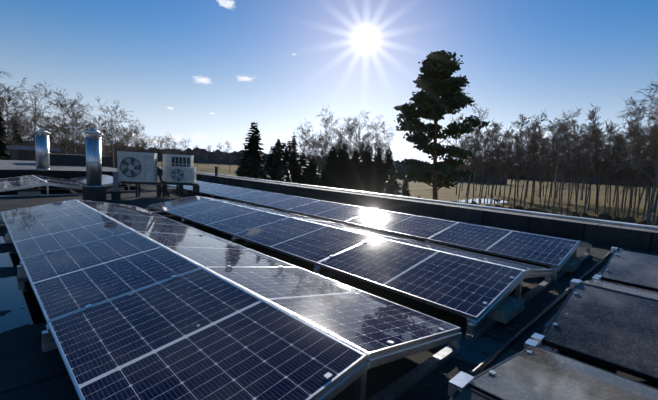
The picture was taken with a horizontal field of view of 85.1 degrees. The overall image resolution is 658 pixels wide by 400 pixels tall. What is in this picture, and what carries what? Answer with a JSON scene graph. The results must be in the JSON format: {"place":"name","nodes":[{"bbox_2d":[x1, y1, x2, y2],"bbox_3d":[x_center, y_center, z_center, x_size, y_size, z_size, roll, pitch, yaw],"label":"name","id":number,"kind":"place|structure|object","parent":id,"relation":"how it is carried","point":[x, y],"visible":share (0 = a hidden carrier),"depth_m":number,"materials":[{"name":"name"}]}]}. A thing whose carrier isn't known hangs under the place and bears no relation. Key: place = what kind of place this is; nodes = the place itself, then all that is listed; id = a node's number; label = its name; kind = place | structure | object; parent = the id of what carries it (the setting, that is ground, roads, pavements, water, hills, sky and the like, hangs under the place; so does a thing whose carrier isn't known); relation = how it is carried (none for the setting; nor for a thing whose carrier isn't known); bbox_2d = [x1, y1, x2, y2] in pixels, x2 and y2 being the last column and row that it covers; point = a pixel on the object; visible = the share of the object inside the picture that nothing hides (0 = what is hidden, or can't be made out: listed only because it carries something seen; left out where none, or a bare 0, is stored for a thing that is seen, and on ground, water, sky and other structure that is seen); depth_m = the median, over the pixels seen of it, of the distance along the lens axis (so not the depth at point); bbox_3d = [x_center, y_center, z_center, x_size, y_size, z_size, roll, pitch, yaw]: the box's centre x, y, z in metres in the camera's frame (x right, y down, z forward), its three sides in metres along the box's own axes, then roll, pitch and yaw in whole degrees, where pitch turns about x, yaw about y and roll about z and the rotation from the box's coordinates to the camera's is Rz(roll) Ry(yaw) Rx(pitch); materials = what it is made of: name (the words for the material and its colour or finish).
{"place":"outdoors","nodes":[
{"label":"outdoors","id":0,"kind":"place"},
{"bbox_2d":[6,145,60,160],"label":"neighbour building","id":1,"kind":"structure","parent":0,"point":[24,153],"depth_m":42.04,"materials":[{"name":"grey"}]},
{"bbox_2d":[0,160,116,181],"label":"roof platform","id":2,"kind":"structure","parent":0,"point":[12,168],"depth_m":14.38,"materials":[{"name":"concrete"}]},
{"bbox_2d":[49,153,112,166],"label":"roof parapet","id":3,"kind":"structure","parent":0,"point":[69,159],"depth_m":18.84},
{"bbox_2d":[0,0,657,164],"label":"sky","id":4,"kind":"structure","parent":0,"point":[202,71],"materials":[{"name":"blue"}]},
{"bbox_2d":[157,161,657,224],"bbox_3d":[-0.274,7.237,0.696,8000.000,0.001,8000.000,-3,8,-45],"label":"ground","id":5,"kind":"structure","parent":0,"point":[422,190],"depth_m":115.36,"materials":[{"name":"plant"}]},
{"bbox_2d":[0,112,9,159],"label":"spruce","id":6,"kind":"object","parent":5,"relation":"on","point":[4,151],"visible":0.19,"depth_m":54.56,"materials":[{"name":"green plant"}]},
{"bbox_2d":[0,83,34,146],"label":"bare tree","id":7,"kind":"object","parent":5,"relation":"on","point":[9,127],"visible":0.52,"depth_m":63.32,"materials":[{"name":"brown plant"}]},
{"bbox_2d":[0,86,41,147],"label":"bare tree","id":8,"kind":"object","parent":5,"relation":"on","point":[14,104],"visible":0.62,"depth_m":69.93,"materials":[{"name":"brown plant"}]},
{"bbox_2d":[0,72,46,150],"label":"bare tree","id":9,"kind":"object","parent":5,"relation":"on","point":[13,114],"visible":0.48,"depth_m":67.23,"materials":[{"name":"brown plant"}]},
{"bbox_2d":[5,77,81,153],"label":"bare tree","id":10,"kind":"object","parent":5,"relation":"on","point":[33,107],"visible":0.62,"depth_m":83.20,"materials":[{"name":"brown plant"}]},
{"bbox_2d":[31,90,88,153],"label":"bare tree","id":11,"kind":"object","parent":5,"relation":"on","point":[64,130],"visible":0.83,"depth_m":83.26,"materials":[{"name":"brown plant"}]},
{"bbox_2d":[30,89,102,153],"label":"bare tree","id":12,"kind":"object","parent":5,"relation":"on","point":[73,135],"visible":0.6,"depth_m":88.47,"materials":[{"name":"brown plant"}]},
{"bbox_2d":[76,114,115,155],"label":"bare tree","id":13,"kind":"object","parent":5,"relation":"on","point":[100,127],"visible":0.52,"depth_m":99.11,"materials":[{"name":"brown plant"}]},
{"bbox_2d":[84,96,133,167],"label":"bare tree","id":14,"kind":"object","parent":5,"relation":"on","point":[111,121],"visible":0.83,"depth_m":97.44,"materials":[{"name":"brown plant"}]},
{"bbox_2d":[117,125,139,151],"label":"bare tree","id":15,"kind":"object","parent":5,"relation":"on","point":[127,143],"visible":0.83,"depth_m":116.90,"materials":[{"name":"brown plant"}]},
{"bbox_2d":[119,117,152,151],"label":"bare tree","id":16,"kind":"object","parent":5,"relation":"on","point":[144,143],"visible":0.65,"depth_m":131.00,"materials":[{"name":"brown plant"}]},
{"bbox_2d":[233,122,270,179],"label":"spruce","id":17,"kind":"object","parent":5,"relation":"on","point":[250,163],"visible":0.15,"depth_m":42.03,"materials":[{"name":"green plant"}]},
{"bbox_2d":[268,138,284,180],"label":"spruce","id":18,"kind":"object","parent":5,"relation":"on","point":[274,170],"visible":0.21,"depth_m":48.74,"materials":[{"name":"green plant"}]},
{"bbox_2d":[283,147,308,184],"bbox_3d":[-5.678,-3.491,56.620,7.712,9.923,7.508,3,6,4],"label":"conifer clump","id":19,"kind":"object","parent":5,"relation":"on","point":[296,176],"visible":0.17,"depth_m":55.76,"materials":[{"name":"green plant"}]},
{"bbox_2d":[291,122,319,169],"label":"bare tree","id":20,"kind":"object","parent":5,"relation":"on","point":[305,137],"visible":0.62,"depth_m":97.95,"materials":[{"name":"brown plant"}]},
{"bbox_2d":[298,153,317,185],"bbox_3d":[-4.882,-3.665,61.697,8.470,9.102,8.246,5,6,21],"label":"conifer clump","id":21,"kind":"object","parent":5,"relation":"on","point":[306,173],"visible":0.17,"depth_m":60.97,"materials":[{"name":"green plant"}]},
{"bbox_2d":[308,156,323,185],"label":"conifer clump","id":22,"kind":"object","parent":5,"relation":"on","point":[316,176],"visible":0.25,"depth_m":65.13,"materials":[{"name":"green plant"}]},
{"bbox_2d":[304,130,329,172],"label":"bare tree","id":23,"kind":"object","parent":5,"relation":"on","point":[315,151],"visible":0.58,"depth_m":88.69,"materials":[{"name":"brown plant"}]},
{"bbox_2d":[299,106,348,167],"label":"bare tree","id":24,"kind":"object","parent":5,"relation":"on","point":[326,135],"visible":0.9,"depth_m":83.62,"materials":[{"name":"brown plant"}]},
{"bbox_2d":[0,174,657,399],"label":"flat roof","id":25,"kind":"structure","parent":5,"relation":"on","point":[30,369],"depth_m":2.80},
{"bbox_2d":[0,179,82,196],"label":"mounting frame","id":26,"kind":"object","parent":25,"relation":"on","point":[29,193],"visible":0.52,"depth_m":9.75,"materials":[{"name":"metal"}]},
{"bbox_2d":[0,178,46,189],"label":"solar panel","id":27,"kind":"object","parent":26,"relation":"on","point":[20,184],"visible":1,"depth_m":9.85,"materials":[{"name":"glass"}]},
{"bbox_2d":[40,178,84,187],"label":"solar panel","id":28,"kind":"object","parent":26,"relation":"on","point":[62,183],"visible":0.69,"depth_m":10.49,"materials":[{"name":"glass"}]},
{"bbox_2d":[34,129,50,169],"bbox_3d":[-11.296,-1.992,14.133,0.559,1.570,0.559,-3,8,-45],"label":"chimney","id":29,"kind":"object","parent":25,"relation":"on","point":[42,152],"visible":1,"depth_m":13.99,"materials":[{"name":"silver metal"}]},
{"bbox_2d":[82,128,105,201],"bbox_3d":[-5.965,-0.885,9.099,0.430,1.840,0.430,-3,8,-45],"label":"chimney","id":30,"kind":"object","parent":25,"relation":"on","point":[93,189],"visible":0.98,"depth_m":8.98,"materials":[{"name":"silver metal"}]},
{"bbox_2d":[111,172,120,199],"bbox_3d":[-5.743,-0.378,9.660,0.180,0.740,0.180,-3,8,-45],"label":"vent pipe","id":31,"kind":"object","parent":25,"relation":"on","point":[115,193],"visible":1,"depth_m":9.61,"materials":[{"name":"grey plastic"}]},
{"bbox_2d":[70,180,161,191],"bbox_3d":[-7.878,-0.643,13.155,2.126,0.333,3.673,-3,8,-45],"label":"mounting frame","id":32,"kind":"object","parent":25,"relation":"on","point":[110,188],"visible":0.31,"depth_m":11.94,"materials":[{"name":"metal"}]},
{"bbox_2d":[118,167,199,197],"bbox_3d":[-5.165,-0.571,10.993,2.369,0.907,1.044,1,6,-14],"label":"equipment stand","id":33,"kind":"object","parent":25,"relation":"on","point":[179,190],"visible":0.88,"depth_m":10.81,"materials":[{"name":"grey metal"}]},
{"bbox_2d":[117,151,156,182],"bbox_3d":[-5.606,-0.960,10.516,0.982,0.874,0.404,1,6,-14],"label":"ac unit","id":34,"kind":"object","parent":33,"relation":"on","point":[137,166],"visible":1,"depth_m":10.35,"materials":[{"name":"paint"}]},
{"bbox_2d":[163,154,193,181],"bbox_3d":[-4.759,-0.997,11.335,0.852,0.864,0.370,2,6,-9],"label":"ac unit","id":35,"kind":"object","parent":33,"relation":"on","point":[178,160],"visible":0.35,"depth_m":11.15,"materials":[{"name":"paint"}]},
{"bbox_2d":[166,166,196,183],"bbox_3d":[-4.506,-0.764,10.953,0.815,0.504,0.344,2,6,-9],"label":"ac unit","id":36,"kind":"object","parent":33,"relation":"on","point":[179,174],"visible":1,"depth_m":10.80,"materials":[{"name":"paint"}]},
{"bbox_2d":[0,200,461,399],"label":"mounting frame","id":37,"kind":"object","parent":25,"relation":"on","point":[400,385],"visible":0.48,"depth_m":2.09,"materials":[{"name":"metal"}]},
{"bbox_2d":[0,199,96,229],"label":"solar panel","id":38,"kind":"object","parent":37,"relation":"on","point":[20,217],"visible":0.88,"depth_m":5.64,"materials":[{"name":"glass"}]},
{"bbox_2d":[8,212,133,260],"bbox_3d":[-3.282,0.402,4.500,1.038,0.048,1.755,-16,17,-42],"label":"solar panel","id":39,"kind":"object","parent":37,"relation":"on","point":[40,238],"visible":0.83,"depth_m":4.36,"materials":[{"name":"glass"}]},
{"bbox_2d":[20,232,201,323],"bbox_3d":[-2.041,0.594,3.255,1.038,0.048,1.755,-16,17,-42],"label":"solar panel","id":40,"kind":"object","parent":37,"relation":"on","point":[67,281],"visible":0.79,"depth_m":3.05,"materials":[{"name":"glass"}]},
{"bbox_2d":[75,199,165,217],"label":"solar panel","id":41,"kind":"object","parent":37,"relation":"on","point":[113,208],"visible":0.69,"depth_m":6.39,"materials":[{"name":"glass"}]},
{"bbox_2d":[99,212,213,235],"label":"solar panel","id":42,"kind":"object","parent":37,"relation":"on","point":[134,223],"visible":0.73,"depth_m":5.11,"materials":[{"name":"glass"}]},
{"bbox_2d":[47,268,366,399],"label":"solar panel","id":43,"kind":"object","parent":37,"relation":"on","point":[201,334],"visible":1,"depth_m":1.89,"materials":[{"name":"glass"}]},
{"bbox_2d":[136,231,296,268],"bbox_3d":[-1.303,0.555,3.985,1.755,0.048,1.038,9,-1,45],"label":"solar panel","id":44,"kind":"object","parent":37,"relation":"on","point":[206,251],"visible":0.71,"depth_m":3.82,"materials":[{"name":"glass"}]},
{"bbox_2d":[205,267,460,359],"bbox_3d":[-0.062,0.747,2.740,1.755,0.048,1.038,9,-1,45],"label":"solar panel","id":45,"kind":"object","parent":37,"relation":"on","point":[369,325],"visible":0.83,"depth_m":2.47,"materials":[{"name":"glass"}]},
{"bbox_2d":[147,197,552,341],"bbox_3d":[-0.637,0.474,5.891,2.126,0.333,7.209,-3,8,-45],"label":"mounting frame","id":46,"kind":"object","parent":25,"relation":"on","point":[505,308],"visible":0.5,"depth_m":3.15,"materials":[{"name":"metal"}]},
{"bbox_2d":[149,196,233,218],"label":"solar panel","id":47,"kind":"object","parent":46,"relation":"on","point":[184,207],"visible":0.81,"depth_m":7.28,"materials":[{"name":"glass"}]},
{"bbox_2d":[183,205,289,236],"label":"solar panel","id":48,"kind":"object","parent":46,"relation":"on","point":[231,220],"visible":0.81,"depth_m":6.02,"materials":[{"name":"glass"}]},
{"bbox_2d":[238,205,333,222],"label":"solar panel","id":49,"kind":"object","parent":46,"relation":"on","point":[283,213],"visible":0.69,"depth_m":6.81,"materials":[{"name":"glass"}]},
{"bbox_2d":[234,217,374,265],"bbox_3d":[-0.382,0.507,4.896,1.038,0.048,1.755,-16,17,-42],"label":"solar panel","id":50,"kind":"object","parent":46,"relation":"on","point":[309,242],"visible":0.81,"depth_m":4.74,"materials":[{"name":"glass"}]},
{"bbox_2d":[291,217,416,240],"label":"solar panel","id":51,"kind":"object","parent":46,"relation":"on","point":[357,230],"visible":0.62,"depth_m":5.53,"materials":[{"name":"glass"}]},
{"bbox_2d":[317,237,523,321],"bbox_3d":[0.859,0.699,3.651,1.038,0.048,1.755,-16,17,-42],"label":"solar panel","id":52,"kind":"object","parent":46,"relation":"on","point":[465,287],"visible":1,"depth_m":3.45,"materials":[{"name":"glass"}]},
{"bbox_2d":[379,237,552,273],"bbox_3d":[1.597,0.661,4.381,1.755,0.048,1.038,9,-1,45],"label":"solar panel","id":53,"kind":"object","parent":46,"relation":"on","point":[500,261],"visible":0.79,"depth_m":4.18,"materials":[{"name":"glass"}]},
{"bbox_2d":[167,184,591,280],"bbox_3d":[-0.840,0.101,9.399,2.126,0.333,12.513,-3,8,-45],"label":"mounting frame","id":54,"kind":"object","parent":25,"relation":"on","point":[573,264],"visible":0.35,"depth_m":4.86,"materials":[{"name":"metal"}]},
{"bbox_2d":[187,184,239,194],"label":"solar panel","id":55,"kind":"object","parent":54,"relation":"on","point":[212,189],"visible":0.9,"depth_m":11.42,"materials":[{"name":"glass"}]},
{"bbox_2d":[212,188,275,201],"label":"solar panel","id":56,"kind":"object","parent":54,"relation":"on","point":[242,194],"visible":0.85,"depth_m":10.19,"materials":[{"name":"glass"}]},
{"bbox_2d":[245,193,318,210],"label":"solar panel","id":57,"kind":"object","parent":54,"relation":"on","point":[283,202],"visible":0.88,"depth_m":8.93,"materials":[{"name":"glass"}]},
{"bbox_2d":[287,200,377,222],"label":"solar panel","id":58,"kind":"object","parent":54,"relation":"on","point":[336,212],"visible":0.85,"depth_m":7.67,"materials":[{"name":"glass"}]},
{"bbox_2d":[344,210,457,240],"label":"solar panel","id":59,"kind":"object","parent":54,"relation":"on","point":[417,227],"visible":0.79,"depth_m":6.41,"materials":[{"name":"glass"}]},
{"bbox_2d":[428,222,578,267],"bbox_3d":[2.518,0.613,5.291,1.038,0.048,1.755,-16,17,-42],"label":"solar panel","id":60,"kind":"object","parent":54,"relation":"on","point":[538,249],"visible":1,"depth_m":5.13,"materials":[{"name":"glass"}]},
{"bbox_2d":[151,187,617,376],"bbox_3d":[-2.031,0.284,8.458,7.511,0.040,13.098,-3,8,-45],"label":"cabling","id":61,"kind":"object","parent":25,"relation":"on","point":[484,364],"visible":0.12,"depth_m":3.32,"materials":[{"name":"grey metal"}]},
{"bbox_2d":[157,167,657,250],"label":"parapet","id":62,"kind":"structure","parent":25,"relation":"on","point":[639,236],"depth_m":8.72,"materials":[{"name":"grey metal"}]},
{"bbox_2d":[447,339,538,396],"bbox_3d":[1.811,1.155,0.331,2.160,0.369,3.673,-3,8,-45],"label":"mounting clamp","id":63,"kind":"object","parent":25,"relation":"on","point":[460,381],"visible":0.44,"depth_m":1.56,"materials":[{"name":"metal"}]},
{"bbox_2d":[449,386,494,399],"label":"solar panel","id":64,"kind":"object","parent":63,"relation":"on","point":[468,393],"visible":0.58,"depth_m":1.48,"materials":[{"name":"grey"}]},
{"bbox_2d":[469,346,657,399],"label":"solar panel","id":65,"kind":"object","parent":63,"relation":"on","point":[539,373],"visible":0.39,"depth_m":1.77,"materials":[{"name":"grey"}]},
{"bbox_2d":[424,246,634,385],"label":"dry leaves","id":66,"kind":"object","parent":25,"relation":"on","point":[460,359],"visible":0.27,"depth_m":2.78,"materials":[{"name":"brown plant"}]},
{"bbox_2d":[531,276,599,352],"bbox_3d":[3.375,1.074,1.877,2.160,0.369,3.673,-3,8,-45],"label":"mounting clamp","id":67,"kind":"object","parent":25,"relation":"on","point":[539,338],"visible":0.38,"depth_m":2.53,"materials":[{"name":"metal"}]},
{"bbox_2d":[542,283,657,383],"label":"solar panel","id":68,"kind":"object","parent":67,"relation":"on","point":[615,330],"visible":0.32,"depth_m":2.43,"materials":[{"name":"grey"}]},
{"bbox_2d":[580,279,657,300],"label":"solar panel","id":69,"kind":"object","parent":67,"relation":"on","point":[635,291],"visible":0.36,"depth_m":3.21,"materials":[{"name":"grey"}]},
{"bbox_2d":[594,247,622,279],"bbox_3d":[4.938,0.993,3.423,2.160,0.369,3.673,-3,8,-45],"label":"tent mount","id":70,"kind":"object","parent":25,"relation":"on","point":[601,270],"visible":0.23,"depth_m":4.42,"materials":[{"name":"metal"}]},
{"bbox_2d":[600,249,657,291],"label":"solar panel","id":71,"kind":"object","parent":70,"relation":"on","point":[633,269],"visible":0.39,"depth_m":4.04,"materials":[{"name":"grey"}]},
{"bbox_2d":[319,144,343,187],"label":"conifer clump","id":72,"kind":"object","parent":5,"relation":"on","point":[331,173],"visible":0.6,"depth_m":78.39,"materials":[{"name":"green plant"}]},
{"bbox_2d":[24,140,657,187],"bbox_3d":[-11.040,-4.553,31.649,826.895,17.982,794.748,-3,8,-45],"label":"forest","id":73,"kind":"object","parent":5,"relation":"on","point":[202,159],"visible":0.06,"depth_m":393.30,"materials":[{"name":"plant"}]},
{"bbox_2d":[338,144,350,180],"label":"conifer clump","id":74,"kind":"object","parent":5,"relation":"on","point":[343,159],"visible":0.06,"depth_m":82.48,"materials":[{"name":"green plant"}]},
{"bbox_2d":[332,116,372,163],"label":"bare tree","id":75,"kind":"object","parent":5,"relation":"on","point":[350,129],"visible":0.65,"depth_m":86.84,"materials":[{"name":"grey plant"}]},
{"bbox_2d":[336,148,371,191],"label":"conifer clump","id":76,"kind":"object","parent":5,"relation":"on","point":[353,178],"visible":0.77,"depth_m":76.24,"materials":[{"name":"green plant"}]},
{"bbox_2d":[335,109,385,157],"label":"bare tree","id":77,"kind":"object","parent":5,"relation":"on","point":[364,146],"visible":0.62,"depth_m":89.85,"materials":[{"name":"grey plant"}]},
{"bbox_2d":[360,146,373,178],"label":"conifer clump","id":78,"kind":"object","parent":5,"relation":"on","point":[367,160],"visible":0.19,"depth_m":84.14,"materials":[{"name":"green plant"}]},
{"bbox_2d":[356,115,396,160],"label":"bare tree","id":79,"kind":"object","parent":5,"relation":"on","point":[376,136],"visible":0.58,"depth_m":92.90,"materials":[{"name":"grey plant"}]},
{"bbox_2d":[364,148,397,194],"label":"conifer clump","id":80,"kind":"object","parent":5,"relation":"on","point":[377,176],"visible":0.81,"depth_m":79.53,"materials":[{"name":"green plant"}]},
{"bbox_2d":[383,168,395,194],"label":"spruce","id":81,"kind":"object","parent":5,"relation":"on","point":[390,189],"visible":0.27,"depth_m":43.08,"materials":[{"name":"green plant"}]},
{"bbox_2d":[382,147,402,194],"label":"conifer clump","id":82,"kind":"object","parent":5,"relation":"on","point":[388,163],"visible":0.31,"depth_m":87.53,"materials":[{"name":"green plant"}]},
{"bbox_2d":[307,162,507,183],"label":"woods","id":83,"kind":"object","parent":5,"relation":"on","point":[479,178],"visible":0.04,"depth_m":215.16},
{"bbox_2d":[393,50,490,199],"bbox_3d":[11.078,-5.795,38.396,8.679,19.894,9.600,0,7,-25],"label":"pine","id":84,"kind":"object","parent":5,"relation":"on","point":[434,81],"visible":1,"depth_m":36.95,"materials":[{"name":"green plant"}]},
{"bbox_2d":[461,105,489,203],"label":"tree","id":85,"kind":"object","parent":5,"relation":"on","point":[475,148],"visible":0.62,"depth_m":73.52,"materials":[{"name":"brown plant"}]},
{"bbox_2d":[470,122,506,201],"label":"tree","id":86,"kind":"object","parent":5,"relation":"on","point":[490,151],"visible":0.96,"depth_m":80.58,"materials":[{"name":"brown plant"}]},
{"bbox_2d":[491,126,523,206],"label":"tree","id":87,"kind":"object","parent":5,"relation":"on","point":[505,142],"visible":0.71,"depth_m":72.74,"materials":[{"name":"brown plant"}]},
{"bbox_2d":[499,114,538,208],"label":"tree","id":88,"kind":"object","parent":5,"relation":"on","point":[520,137],"visible":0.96,"depth_m":68.59,"materials":[{"name":"brown plant"}]},
{"bbox_2d":[509,134,543,204],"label":"tree","id":89,"kind":"object","parent":5,"relation":"on","point":[534,143],"visible":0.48,"depth_m":72.27,"materials":[{"name":"brown plant"}]},
{"bbox_2d":[506,116,549,209],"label":"tree","id":90,"kind":"object","parent":5,"relation":"on","point":[530,143],"visible":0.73,"depth_m":69.96,"materials":[{"name":"brown plant"}]},
{"bbox_2d":[520,112,550,207],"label":"tree","id":91,"kind":"object","parent":5,"relation":"on","point":[539,131],"visible":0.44,"depth_m":73.64,"materials":[{"name":"brown plant"}]},
{"bbox_2d":[451,201,657,225],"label":"brush","id":92,"kind":"object","parent":5,"relation":"on","point":[628,219],"visible":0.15,"depth_m":52.71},
{"bbox_2d":[514,108,599,213],"bbox_3d":[31.546,-4.492,50.330,10.279,16.761,11.599,5,6,20],"label":"tree","id":93,"kind":"object","parent":5,"relation":"on","point":[556,176],"visible":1,"depth_m":48.67,"materials":[{"name":"brown plant"}]},
{"bbox_2d":[539,118,574,186],"bbox_3d":[40.440,-5.898,63.938,6.075,17.851,7.877,0,7,-5],"label":"tree","id":94,"kind":"object","parent":5,"relation":"on","point":[553,157],"visible":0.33,"depth_m":64.02,"materials":[{"name":"brown plant"}]},
{"bbox_2d":[543,118,587,214],"bbox_3d":[38.857,-5.238,60.188,6.922,17.067,6.263,4,6,10],"label":"tree","id":95,"kind":"object","parent":5,"relation":"on","point":[565,150],"visible":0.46,"depth_m":60.11,"materials":[{"name":"brown plant"}]},
{"bbox_2d":[555,109,587,213],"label":"tree","id":96,"kind":"object","parent":5,"relation":"on","point":[573,116],"visible":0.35,"depth_m":66.16,"materials":[{"name":"brown plant"}]},
{"bbox_2d":[555,137,594,211],"bbox_3d":[40.331,-3.633,58.601,5.958,14.334,5.859,-4,7,-42],"label":"tree","id":97,"kind":"object","parent":5,"relation":"on","point":[576,173],"visible":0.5,"depth_m":58.48,"materials":[{"name":"brown plant"}]},
{"bbox_2d":[570,104,621,212],"bbox_3d":[40.733,-5.684,56.368,7.664,18.975,6.831,1,6,-18],"label":"tree","id":98,"kind":"object","parent":5,"relation":"on","point":[591,117],"visible":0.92,"depth_m":56.09,"materials":[{"name":"brown plant"}]},
{"bbox_2d":[582,126,618,213],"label":"tree","id":99,"kind":"object","parent":5,"relation":"on","point":[602,166],"visible":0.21,"depth_m":69.00,"materials":[{"name":"brown plant"}]},
{"bbox_2d":[581,122,623,214],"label":"tree","id":100,"kind":"object","parent":5,"relation":"on","point":[597,163],"visible":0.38,"depth_m":67.73,"materials":[{"name":"brown plant"}]},
{"bbox_2d":[599,124,629,214],"bbox_3d":[51.332,-5.285,64.740,4.862,17.429,6.300,8,8,38],"label":"tree","id":101,"kind":"object","parent":5,"relation":"on","point":[614,158],"visible":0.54,"depth_m":64.66,"materials":[{"name":"brown plant"}]},
{"bbox_2d":[602,131,639,216],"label":"tree","id":102,"kind":"object","parent":5,"relation":"on","point":[617,185],"visible":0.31,"depth_m":65.83,"materials":[{"name":"brown plant"}]},
{"bbox_2d":[589,74,657,224],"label":"tree","id":103,"kind":"object","parent":5,"relation":"on","point":[654,189],"visible":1,"depth_m":44.53,"materials":[{"name":"brown plant"}]},
{"bbox_2d":[609,123,647,218],"bbox_3d":[49.843,-4.474,58.864,6.143,16.910,6.843,4,6,11],"label":"tree","id":104,"kind":"object","parent":5,"relation":"on","point":[623,174],"visible":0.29,"depth_m":59.85,"materials":[{"name":"brown plant"}]},
{"bbox_2d":[606,94,654,211],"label":"tree","id":105,"kind":"object","parent":5,"relation":"on","point":[633,102],"visible":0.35,"depth_m":74.09,"materials":[{"name":"brown plant"}]},
{"bbox_2d":[614,127,657,217],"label":"tree","id":106,"kind":"object","parent":5,"relation":"on","point":[637,172],"visible":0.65,"depth_m":52.97,"materials":[{"name":"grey plant"}]},
{"bbox_2d":[624,111,657,215],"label":"tree","id":107,"kind":"object","parent":5,"relation":"on","point":[649,192],"visible":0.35,"depth_m":53.50,"materials":[{"name":"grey plant"}]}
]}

